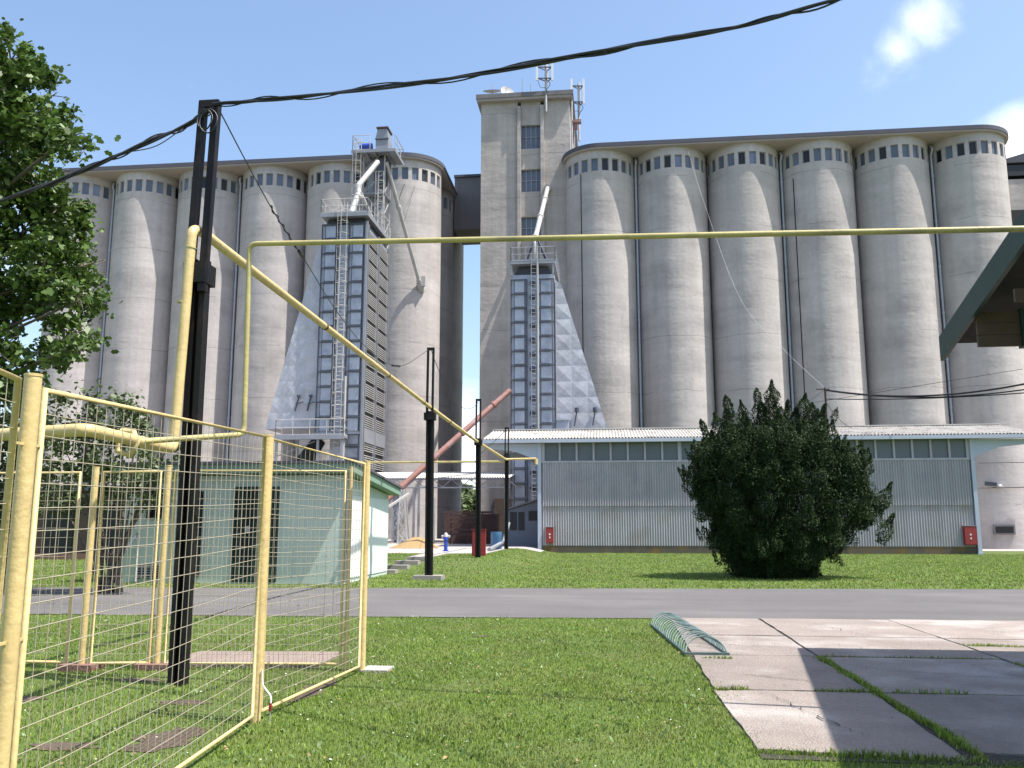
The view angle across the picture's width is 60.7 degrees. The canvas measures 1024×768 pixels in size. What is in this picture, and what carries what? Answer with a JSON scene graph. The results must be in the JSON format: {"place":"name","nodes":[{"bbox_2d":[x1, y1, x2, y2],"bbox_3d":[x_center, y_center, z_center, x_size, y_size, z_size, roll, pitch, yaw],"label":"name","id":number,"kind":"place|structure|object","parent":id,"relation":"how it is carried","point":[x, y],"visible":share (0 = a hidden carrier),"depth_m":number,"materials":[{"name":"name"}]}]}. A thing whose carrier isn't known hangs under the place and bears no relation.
{"place":"outdoors","nodes":[
{"label":"outdoors","id":0,"kind":"place"},
{"bbox_2d":[0,548,1023,767],"bbox_3d":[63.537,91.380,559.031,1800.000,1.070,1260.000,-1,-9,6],"label":"ground","id":1,"kind":"structure","parent":0,"point":[598,760],"depth_m":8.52,"materials":[{"name":"green plant"}]},
{"bbox_2d":[0,384,85,591],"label":"shrub","id":2,"kind":"object","parent":1,"relation":"on","point":[60,400],"visible":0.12,"depth_m":21.50,"materials":[{"name":"green plant"}]},
{"bbox_2d":[0,17,122,408],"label":"broadleaf tree","id":3,"kind":"object","parent":1,"relation":"on","point":[31,139],"visible":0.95,"depth_m":18.89,"materials":[{"name":"green plant"}]},
{"bbox_2d":[0,485,125,559],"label":"brick outbuilding","id":4,"kind":"structure","parent":1,"relation":"on","point":[60,547],"depth_m":34.63,"materials":[{"name":"brick"}]},
{"bbox_2d":[42,506,74,553],"bbox_3d":[-17.989,5.961,34.688,1.200,2.200,0.040,-1,-9,6],"label":"door","id":5,"kind":"structure","parent":4,"relation":"in","point":[61,545],"depth_m":34.66,"materials":[{"name":"metal"}]},
{"bbox_2d":[95,506,123,553],"bbox_3d":[-15.803,5.922,34.446,1.200,2.200,0.040,-1,-9,6],"label":"door","id":6,"kind":"structure","parent":4,"relation":"in","point":[109,540],"depth_m":34.48,"materials":[{"name":"metal"}]},
{"bbox_2d":[57,661,103,671],"bbox_3d":[-4.790,3.151,9.716,0.400,0.090,0.250,-1,-9,6],"label":"brick footing","id":7,"kind":"object","parent":1,"relation":"on","point":[81,667],"visible":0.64,"depth_m":9.60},
{"bbox_2d":[38,378,180,592],"bbox_3d":[-9.757,2.454,20.569,5.098,4.912,3.422,-1,-9,6],"label":"shrub","id":8,"kind":"object","parent":1,"relation":"on","point":[92,411],"visible":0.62,"depth_m":20.10,"materials":[{"name":"green plant"}]},
{"bbox_2d":[133,661,167,671],"bbox_3d":[-3.963,3.156,9.743,0.400,0.090,0.250,-1,-9,6],"label":"brick footing","id":9,"kind":"object","parent":1,"relation":"on","point":[150,666],"visible":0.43,"depth_m":9.63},
{"bbox_2d":[0,465,352,670],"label":"fence","id":10,"kind":"object","parent":1,"relation":"on","point":[89,564],"visible":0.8,"depth_m":9.88,"materials":[{"name":"yellow paint"}]},
{"bbox_2d":[0,368,370,767],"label":"fence","id":11,"kind":"object","parent":1,"relation":"on","point":[19,579],"visible":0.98,"depth_m":4.82,"materials":[{"name":"yellow paint"}]},
{"bbox_2d":[167,99,221,686],"bbox_3d":[-3.369,-0.045,9.246,0.248,6.313,0.260,-1,-9,6],"label":"steel post","id":12,"kind":"object","parent":1,"relation":"on","point":[204,277],"visible":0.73,"depth_m":9.22,"materials":[{"name":"metal"}]},
{"bbox_2d":[0,107,213,202],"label":"overhead cable","id":13,"kind":"object","parent":12,"relation":"attached to","point":[124,153],"visible":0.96,"depth_m":9.48,"materials":[{"name":"rubber"}]},
{"bbox_2d":[196,108,217,133],"bbox_3d":[-3.338,-2.880,9.579,0.266,0.309,0.086,-1,-9,6],"label":"cable coil","id":14,"kind":"object","parent":12,"relation":"hanging from","point":[204,110],"visible":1,"depth_m":9.57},
{"bbox_2d":[0,225,537,463],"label":"gas pipe","id":15,"kind":"object","parent":12,"relation":"attached to","point":[193,232],"visible":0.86,"depth_m":9.20,"materials":[{"name":"yellow paint"}]},
{"bbox_2d":[115,226,1023,457],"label":"thin gas pipe","id":16,"kind":"object","parent":15,"relation":"attached to","point":[891,231],"visible":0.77,"depth_m":8.53,"materials":[{"name":"yellow paint"}]},
{"bbox_2d":[221,113,427,366],"bbox_3d":[-3.235,-1.823,18.115,0.708,1.167,16.941,0,-9,3],"label":"overhead cable","id":17,"kind":"object","parent":12,"relation":"attached to","point":[298,250],"visible":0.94,"depth_m":13.80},
{"bbox_2d":[212,0,840,106],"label":"overhead cable","id":18,"kind":"object","parent":12,"relation":"attached to","point":[542,61],"visible":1,"depth_m":7.71,"materials":[{"name":"rubber"}]},
{"bbox_2d":[167,651,338,667],"bbox_3d":[-3.092,3.286,10.398,1.947,0.060,1.092,0,-9,2],"label":"concrete plate","id":19,"kind":"object","parent":1,"relation":"on","point":[213,657],"visible":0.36,"depth_m":10.43,"materials":[{"name":"concrete"}]},
{"bbox_2d":[112,460,401,583],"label":"mint building","id":20,"kind":"structure","parent":1,"relation":"on","point":[382,489],"depth_m":24.04,"materials":[{"name":"paint"}]},
{"bbox_2d":[146,488,171,518],"bbox_3d":[-9.845,3.326,24.400,0.676,0.850,0.056,-1,-9,6],"label":"window","id":21,"kind":"structure","parent":20,"relation":"in","point":[152,512],"depth_m":24.38,"materials":[{"name":"black paint"}]},
{"bbox_2d":[230,487,279,581],"bbox_3d":[-7.028,4.102,23.935,1.275,2.570,0.096,-1,-9,6],"label":"door","id":22,"kind":"structure","parent":20,"relation":"in","point":[248,513],"depth_m":23.95,"materials":[{"name":"black paint"}]},
{"bbox_2d":[261,670,272,723],"bbox_3d":[-1.999,2.554,7.098,0.126,0.441,0.053,-3,-9,16],"label":"drain valve","id":23,"kind":"object","parent":1,"relation":"on","point":[270,706],"visible":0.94,"depth_m":7.09,"materials":[{"name":"white paint"}]},
{"bbox_2d":[22,635,694,767],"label":"soil patches","id":24,"kind":"object","parent":1,"relation":"on","point":[145,745],"visible":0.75,"depth_m":6.63,"materials":[{"name":"soil"}]},
{"bbox_2d":[0,613,748,767],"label":"broadleaf weeds","id":25,"kind":"object","parent":1,"relation":"on","point":[416,722],"visible":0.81,"depth_m":7.90,"materials":[{"name":"green plant"}]},
{"bbox_2d":[360,665,393,672],"bbox_3d":[-1.489,3.164,9.670,0.300,0.050,0.320,-1,-9,6],"label":"concrete footing","id":26,"kind":"object","parent":1,"relation":"on","point":[376,668],"visible":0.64,"depth_m":9.63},
{"bbox_2d":[18,616,742,763],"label":"dry leaves","id":27,"kind":"object","parent":1,"relation":"on","point":[444,757],"visible":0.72,"depth_m":8.03,"materials":[{"name":"brown plant"}]},
{"bbox_2d":[387,556,424,573],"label":"concrete steps","id":28,"kind":"structure","parent":1,"relation":"on","point":[403,564],"depth_m":31.28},
{"bbox_2d":[412,347,444,580],"bbox_3d":[-2.421,2.322,25.992,0.840,6.938,0.600,-1,-9,6],"label":"steel post","id":29,"kind":"object","parent":1,"relation":"on","point":[429,417],"visible":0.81,"depth_m":25.86,"materials":[{"name":"metal"}]},
{"bbox_2d":[388,538,543,553],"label":"yard","id":30,"kind":"structure","parent":1,"relation":"on","point":[457,548],"depth_m":46.10,"materials":[{"name":"concrete"}]},
{"bbox_2d":[38,175,115,485],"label":"grain silo","id":31,"kind":"object","parent":30,"relation":"on","point":[98,191],"visible":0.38,"depth_m":81.13,"materials":[{"name":"concrete"}]},
{"bbox_2d":[98,171,178,484],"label":"grain silo","id":32,"kind":"object","parent":30,"relation":"on","point":[137,328],"visible":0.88,"depth_m":80.12,"materials":[{"name":"concrete"}]},
{"bbox_2d":[97,182,115,418],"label":"drainpipe","id":33,"kind":"object","parent":32,"relation":"attached to","point":[107,278],"visible":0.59,"depth_m":82.20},
{"bbox_2d":[162,168,242,461],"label":"grain silo","id":34,"kind":"object","parent":30,"relation":"on","point":[220,321],"visible":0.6,"depth_m":79.58,"materials":[{"name":"concrete"}]},
{"bbox_2d":[229,165,307,460],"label":"grain silo","id":35,"kind":"object","parent":30,"relation":"on","point":[273,317],"visible":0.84,"depth_m":78.61,"materials":[{"name":"concrete"}]},
{"bbox_2d":[225,177,241,460],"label":"drainpipe","id":36,"kind":"object","parent":35,"relation":"attached to","point":[233,322],"visible":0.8,"depth_m":80.09,"materials":[{"name":"metal"}]},
{"bbox_2d":[265,197,390,472],"bbox_3d":[-13.829,-0.660,65.360,7.450,25.178,7.080,-1,-9,6],"label":"grain dryer","id":37,"kind":"object","parent":30,"relation":"on","point":[332,388],"visible":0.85,"depth_m":63.38,"materials":[{"name":"metal"}]},
{"bbox_2d":[298,162,368,460],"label":"grain silo","id":38,"kind":"object","parent":30,"relation":"on","point":[333,180],"visible":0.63,"depth_m":79.19,"materials":[{"name":"concrete"}]},
{"bbox_2d":[351,126,403,454],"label":"bucket elevator","id":39,"kind":"object","parent":30,"relation":"on","point":[366,154],"visible":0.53,"depth_m":72.53,"materials":[{"name":"metal"}]},
{"bbox_2d":[349,160,379,210],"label":"grain spout","id":40,"kind":"object","parent":39,"relation":"attached to","point":[357,187],"visible":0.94,"depth_m":68.47,"materials":[{"name":"metal"}]},
{"bbox_2d":[385,162,425,292],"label":"grain spout","id":41,"kind":"object","parent":39,"relation":"attached to","point":[421,283],"visible":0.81,"depth_m":74.79,"materials":[{"name":"metal"}]},
{"bbox_2d":[391,496,401,542],"bbox_3d":[-8.039,9.394,61.064,0.571,3.398,0.800,-1,-9,6],"label":"trestle","id":42,"kind":"object","parent":30,"relation":"on","point":[395,508],"visible":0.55,"depth_m":60.88,"materials":[{"name":"paint"}]},
{"bbox_2d":[397,489,409,543],"bbox_3d":[-7.069,8.692,57.296,0.715,3.597,0.800,-1,-9,6],"label":"trestle","id":43,"kind":"object","parent":30,"relation":"on","point":[401,515],"visible":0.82,"depth_m":57.19,"materials":[{"name":"metal"}]},
{"bbox_2d":[374,159,441,538],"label":"grain silo","id":44,"kind":"object","parent":30,"relation":"on","point":[413,322],"visible":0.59,"depth_m":76.74,"materials":[{"name":"concrete"}]},
{"bbox_2d":[60,152,456,210],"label":"silo roof","id":45,"kind":"structure","parent":44,"relation":"on","point":[236,167],"depth_m":80.60,"materials":[{"name":"concrete"}]},
{"bbox_2d":[390,537,438,547],"bbox_3d":[-5.234,8.530,47.126,2.697,0.586,2.080,-1,-9,6],"label":"grain heap","id":46,"kind":"object","parent":30,"relation":"on","point":[416,542],"visible":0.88,"depth_m":46.59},
{"bbox_2d":[437,189,453,537],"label":"grain silo","id":47,"kind":"object","parent":30,"relation":"on","point":[445,346],"visible":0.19,"depth_m":83.79,"materials":[{"name":"concrete"}]},
{"bbox_2d":[377,471,516,537],"bbox_3d":[-7.200,8.768,62.598,15.632,5.185,4.007,-1,-9,6],"label":"corrugated canopy","id":48,"kind":"object","parent":30,"relation":"on","point":[468,476],"visible":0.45,"depth_m":60.90,"materials":[{"name":"paint"}]},
{"bbox_2d":[450,211,463,513],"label":"grain silo","id":49,"kind":"object","parent":30,"relation":"on","point":[457,360],"visible":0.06,"depth_m":89.90,"materials":[{"name":"concrete"}]},
{"bbox_2d":[444,511,491,543],"bbox_3d":[-2.840,9.242,56.014,3.106,2.172,0.300,-1,-9,6],"label":"steel rack","id":50,"kind":"object","parent":30,"relation":"on","point":[467,534],"visible":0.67,"depth_m":56.07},
{"bbox_2d":[444,514,499,543],"bbox_3d":[-2.644,9.575,57.722,3.500,1.950,1.300,-1,-9,6],"label":"skip container","id":51,"kind":"object","parent":30,"relation":"on","point":[490,523],"visible":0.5,"depth_m":57.10,"materials":[{"name":"metal"}]},
{"bbox_2d":[491,532,501,548],"bbox_3d":[-0.809,8.100,45.287,0.600,0.870,0.600,-1,-9,6],"label":"barrel","id":52,"kind":"object","parent":30,"relation":"on","point":[496,537],"visible":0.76,"depth_m":45.06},
{"bbox_2d":[489,486,509,538],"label":"brick annexe","id":53,"kind":"structure","parent":30,"relation":"on","point":[496,500],"depth_m":69.40,"materials":[{"name":"brick"}]},
{"bbox_2d":[494,499,509,538],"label":"doorway","id":54,"kind":"structure","parent":53,"relation":"in","point":[498,503],"depth_m":69.25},
{"bbox_2d":[508,499,537,546],"bbox_3d":[0.758,8.434,52.779,2.190,3.040,2.800,-1,-9,6],"label":"kiosk","id":55,"kind":"object","parent":30,"relation":"on","point":[523,527],"visible":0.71,"depth_m":51.56,"materials":[{"name":"metal"}]},
{"bbox_2d":[510,512,516,529],"bbox_3d":[0.079,8.097,51.659,0.400,1.050,0.045,-1,-9,6],"label":"window","id":56,"kind":"structure","parent":55,"relation":"in","point":[513,515],"depth_m":51.64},
{"bbox_2d":[518,512,523,529],"bbox_3d":[0.551,8.089,51.607,0.350,1.050,0.045,-1,-9,6],"label":"window","id":57,"kind":"structure","parent":55,"relation":"in","point":[520,514],"depth_m":51.59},
{"bbox_2d":[528,511,537,520],"bbox_3d":[1.297,7.779,51.572,0.650,0.550,0.045,-1,-9,6],"label":"window","id":58,"kind":"structure","parent":55,"relation":"in","point":[532,515],"depth_m":51.55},
{"bbox_2d":[510,235,606,506],"bbox_3d":[3.955,0.317,65.306,7.574,22.631,5.903,-1,-9,6],"label":"grain dryer","id":59,"kind":"object","parent":30,"relation":"on","point":[552,386],"visible":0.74,"depth_m":63.14,"materials":[{"name":"metal"}]},
{"bbox_2d":[388,388,511,501],"bbox_3d":[-4.881,4.649,59.663,11.005,9.598,0.520,5,-10,-28],"label":"tube conveyor","id":60,"kind":"object","parent":59,"relation":"attached to","point":[453,440],"visible":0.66,"depth_m":60.15,"materials":[{"name":"metal"}]},
{"bbox_2d":[461,480,474,513],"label":"distant tree","id":61,"kind":"object","parent":1,"relation":"on","point":[467,499],"visible":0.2,"depth_m":120.29,"materials":[{"name":"green plant"}]},
{"bbox_2d":[474,399,481,557],"bbox_3d":[-1.337,3.860,34.794,0.840,6.603,0.600,-1,-9,6],"label":"steel post","id":62,"kind":"object","parent":1,"relation":"on","point":[478,504],"visible":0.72,"depth_m":34.70,"materials":[{"name":"metal"}]},
{"bbox_2d":[471,529,486,555],"bbox_3d":[-1.352,6.613,35.660,0.610,1.380,0.240,-1,-9,6],"label":"fire cabinet","id":63,"kind":"object","parent":1,"relation":"on","point":[483,542],"visible":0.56,"depth_m":35.59,"materials":[{"name":"red paint"}]},
{"bbox_2d":[504,427,509,548],"bbox_3d":[-0.275,5.463,46.004,0.300,6.404,0.260,-1,-9,6],"label":"steel post","id":64,"kind":"object","parent":1,"relation":"on","point":[506,512],"visible":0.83,"depth_m":45.93,"materials":[{"name":"metal"}]},
{"bbox_2d":[361,460,504,462],"bbox_3d":[-6.823,4.902,51.426,14.057,0.160,9.055,-1,-9,6],"label":"branch gas pipe","id":65,"kind":"object","parent":64,"relation":"attached to","point":[502,461],"visible":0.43,"depth_m":46.73,"materials":[{"name":"yellow paint"}]},
{"bbox_2d":[476,89,577,513],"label":"silo tower","id":66,"kind":"structure","parent":1,"relation":"on","point":[525,142],"depth_m":79.48,"materials":[{"name":"concrete"}]},
{"bbox_2d":[454,174,480,244],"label":"conveyor gallery","id":67,"kind":"object","parent":66,"relation":"attached to","point":[467,213],"visible":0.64,"depth_m":87.53,"materials":[{"name":"concrete"}]},
{"bbox_2d":[521,125,540,148],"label":"window","id":68,"kind":"structure","parent":66,"relation":"in","point":[530,135],"depth_m":80.77,"materials":[{"name":"paint"}]},
{"bbox_2d":[521,170,540,191],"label":"window","id":69,"kind":"structure","parent":66,"relation":"in","point":[530,179],"depth_m":80.10,"materials":[{"name":"paint"}]},
{"bbox_2d":[521,217,540,235],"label":"window","id":70,"kind":"structure","parent":66,"relation":"in","point":[528,225],"depth_m":79.42,"materials":[{"name":"paint"}]},
{"bbox_2d":[532,184,550,258],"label":"grain spout","id":71,"kind":"object","parent":66,"relation":"attached to","point":[544,199],"visible":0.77,"depth_m":70.01,"materials":[{"name":"metal"}]},
{"bbox_2d":[536,63,552,111],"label":"phone antenna","id":72,"kind":"object","parent":66,"relation":"attached to","point":[546,69],"visible":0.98,"depth_m":80.42,"materials":[{"name":"metal"}]},
{"bbox_2d":[571,100,574,148],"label":"tower pipe","id":73,"kind":"object","parent":66,"relation":"attached to","point":[572,126],"visible":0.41,"depth_m":80.26,"materials":[{"name":"metal"}]},
{"bbox_2d":[570,78,584,140],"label":"phone antenna","id":74,"kind":"object","parent":66,"relation":"attached to","point":[578,86],"visible":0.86,"depth_m":82.07,"materials":[{"name":"metal"}]},
{"bbox_2d":[566,150,639,429],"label":"grain silo","id":75,"kind":"object","parent":1,"relation":"on","point":[602,198],"visible":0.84,"depth_m":75.35,"materials":[{"name":"concrete"}]},
{"bbox_2d":[580,174,582,340],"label":"conduit","id":76,"kind":"object","parent":75,"relation":"attached to","point":[581,264],"visible":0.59,"depth_m":75.70,"materials":[{"name":"black paint"}]},
{"bbox_2d":[562,124,1008,163],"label":"silo roof","id":77,"kind":"structure","parent":75,"relation":"on","point":[854,139],"depth_m":74.93,"materials":[{"name":"concrete"}]},
{"bbox_2d":[636,146,715,429],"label":"grain silo","id":78,"kind":"object","parent":1,"relation":"on","point":[677,371],"visible":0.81,"depth_m":74.52,"materials":[{"name":"concrete"}]},
{"bbox_2d":[634,159,642,429],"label":"drainpipe","id":79,"kind":"object","parent":78,"relation":"attached to","point":[638,299],"visible":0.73,"depth_m":76.19,"materials":[{"name":"metal"}]},
{"bbox_2d":[706,143,791,426],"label":"grain silo","id":80,"kind":"object","parent":1,"relation":"on","point":[750,354],"visible":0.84,"depth_m":74.08,"materials":[{"name":"concrete"}]},
{"bbox_2d":[483,423,1023,554],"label":"storage shed","id":81,"kind":"structure","parent":1,"relation":"on","point":[609,490],"depth_m":48.92,"materials":[{"name":"metal"}]},
{"bbox_2d":[546,527,553,542],"bbox_3d":[2.128,8.483,49.201,0.480,0.910,0.240,-1,-9,6],"label":"fire cabinet","id":82,"kind":"object","parent":81,"relation":"attached to","point":[549,534],"visible":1,"depth_m":49.10,"materials":[{"name":"red paint"}]},
{"bbox_2d":[816,387,829,418],"bbox_3d":[18.256,1.480,51.192,0.750,2.570,0.120,-1,-9,6],"label":"service mast","id":83,"kind":"object","parent":81,"relation":"on","point":[825,397],"visible":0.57,"depth_m":51.28,"materials":[{"name":"metal"}]},
{"bbox_2d":[825,383,1023,396],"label":"overhead line","id":84,"kind":"object","parent":83,"relation":"attached to","point":[933,394],"visible":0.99,"depth_m":46.50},
{"bbox_2d":[825,389,1023,397],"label":"overhead line","id":85,"kind":"object","parent":83,"relation":"attached to","point":[936,396],"visible":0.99,"depth_m":46.40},
{"bbox_2d":[826,392,1023,399],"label":"overhead line","id":86,"kind":"object","parent":83,"relation":"attached to","point":[928,398],"visible":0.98,"depth_m":46.81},
{"bbox_2d":[961,525,977,544],"bbox_3d":[24.468,8.077,46.729,0.700,1.030,0.240,-1,-9,6],"label":"fire cabinet","id":87,"kind":"object","parent":81,"relation":"attached to","point":[969,534],"visible":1,"depth_m":46.64,"materials":[{"name":"red paint"}]},
{"bbox_2d":[677,379,895,578],"bbox_3d":[8.258,2.906,26.822,5.561,6.128,4.965,-8,-12,40],"label":"conifer","id":88,"kind":"object","parent":1,"relation":"on","point":[778,456],"visible":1,"depth_m":25.81,"materials":[{"name":"green plant"}]},
{"bbox_2d":[778,139,869,425],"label":"grain silo","id":89,"kind":"object","parent":1,"relation":"on","point":[819,172],"visible":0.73,"depth_m":73.25,"materials":[{"name":"concrete"}]},
{"bbox_2d":[779,152,793,417],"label":"drainpipe","id":90,"kind":"object","parent":89,"relation":"attached to","point":[786,282],"visible":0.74,"depth_m":74.90,"materials":[{"name":"metal"}]},
{"bbox_2d":[793,180,805,404],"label":"conduit","id":91,"kind":"object","parent":89,"relation":"attached to","point":[798,288],"visible":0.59,"depth_m":73.83,"materials":[{"name":"black paint"}]},
{"bbox_2d":[852,136,948,426],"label":"grain silo","id":92,"kind":"object","parent":1,"relation":"on","point":[902,324],"visible":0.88,"depth_m":72.59,"materials":[{"name":"concrete"}]},
{"bbox_2d":[879,146,886,159],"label":"window","id":93,"kind":"structure","parent":92,"relation":"in","point":[882,150],"depth_m":74.28,"materials":[{"name":"paint"}]},
{"bbox_2d":[927,132,1023,548],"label":"grain silo","id":94,"kind":"object","parent":1,"relation":"on","point":[971,185],"visible":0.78,"depth_m":71.76,"materials":[{"name":"concrete"}]},
{"bbox_2d":[929,145,953,423],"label":"drainpipe","id":95,"kind":"object","parent":94,"relation":"attached to","point":[941,286],"visible":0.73,"depth_m":73.61,"materials":[{"name":"metal"}]},
{"bbox_2d":[956,143,964,156],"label":"window","id":96,"kind":"structure","parent":94,"relation":"in","point":[960,147],"depth_m":73.57,"materials":[{"name":"paint"}]},
{"bbox_2d":[969,141,976,153],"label":"window","id":97,"kind":"structure","parent":94,"relation":"in","point":[972,145],"depth_m":73.22,"materials":[{"name":"paint"}]},
{"bbox_2d":[993,525,1015,534],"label":"wall vent","id":98,"kind":"object","parent":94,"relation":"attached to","point":[1003,529],"depth_m":67.98,"materials":[{"name":"metal"}]},
{"bbox_2d":[1006,153,1023,225],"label":"gallery building","id":99,"kind":"structure","parent":1,"relation":"on","point":[1015,168],"depth_m":77.75,"materials":[{"name":"concrete"}]},
{"bbox_2d":[0,0,1023,488],"label":"sky","id":100,"kind":"structure","parent":0,"point":[139,70],"materials":[{"name":"blue"}]},
{"bbox_2d":[1,587,1023,620],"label":"road","id":101,"kind":"structure","parent":0,"point":[946,604],"depth_m":17.62,"materials":[{"name":"asphalt"}]},
{"bbox_2d":[32,548,1023,588],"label":"verge grass","id":102,"kind":"structure","parent":0,"point":[797,585],"depth_m":28.54,"materials":[{"name":"plant"}]},
{"bbox_2d":[672,618,1023,766],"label":"pavement","id":103,"kind":"structure","parent":0,"point":[986,715],"depth_m":8.94,"materials":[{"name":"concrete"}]},
{"bbox_2d":[650,612,729,654],"bbox_3d":[2.411,3.474,12.314,0.543,0.195,3.389,0,-9,1],"label":"bicycle rack","id":104,"kind":"object","parent":103,"relation":"on","point":[688,626],"visible":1,"depth_m":11.82,"materials":[{"name":"metal"}]},
{"bbox_2d":[707,623,1011,734],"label":"pavement cracks","id":105,"kind":"object","parent":103,"relation":"on","point":[833,683],"visible":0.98,"depth_m":8.87,"materials":[{"name":"soil"}]},
{"bbox_2d":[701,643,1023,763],"bbox_3d":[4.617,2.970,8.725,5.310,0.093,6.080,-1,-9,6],"label":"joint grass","id":106,"kind":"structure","parent":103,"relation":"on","point":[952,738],"depth_m":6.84,"materials":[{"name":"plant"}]},
{"bbox_2d":[939,210,1023,360],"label":"timber canopy","id":107,"kind":"object","parent":103,"relation":"on","point":[989,312],"visible":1,"depth_m":10.14,"materials":[{"name":"green paint"}]},
{"bbox_2d":[814,369,1020,402],"bbox_3d":[21.477,0.151,46.962,10.402,0.894,0.024,-6,-11,35],"label":"overhead line","id":108,"kind":"object","parent":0,"point":[920,385],"visible":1,"depth_m":46.70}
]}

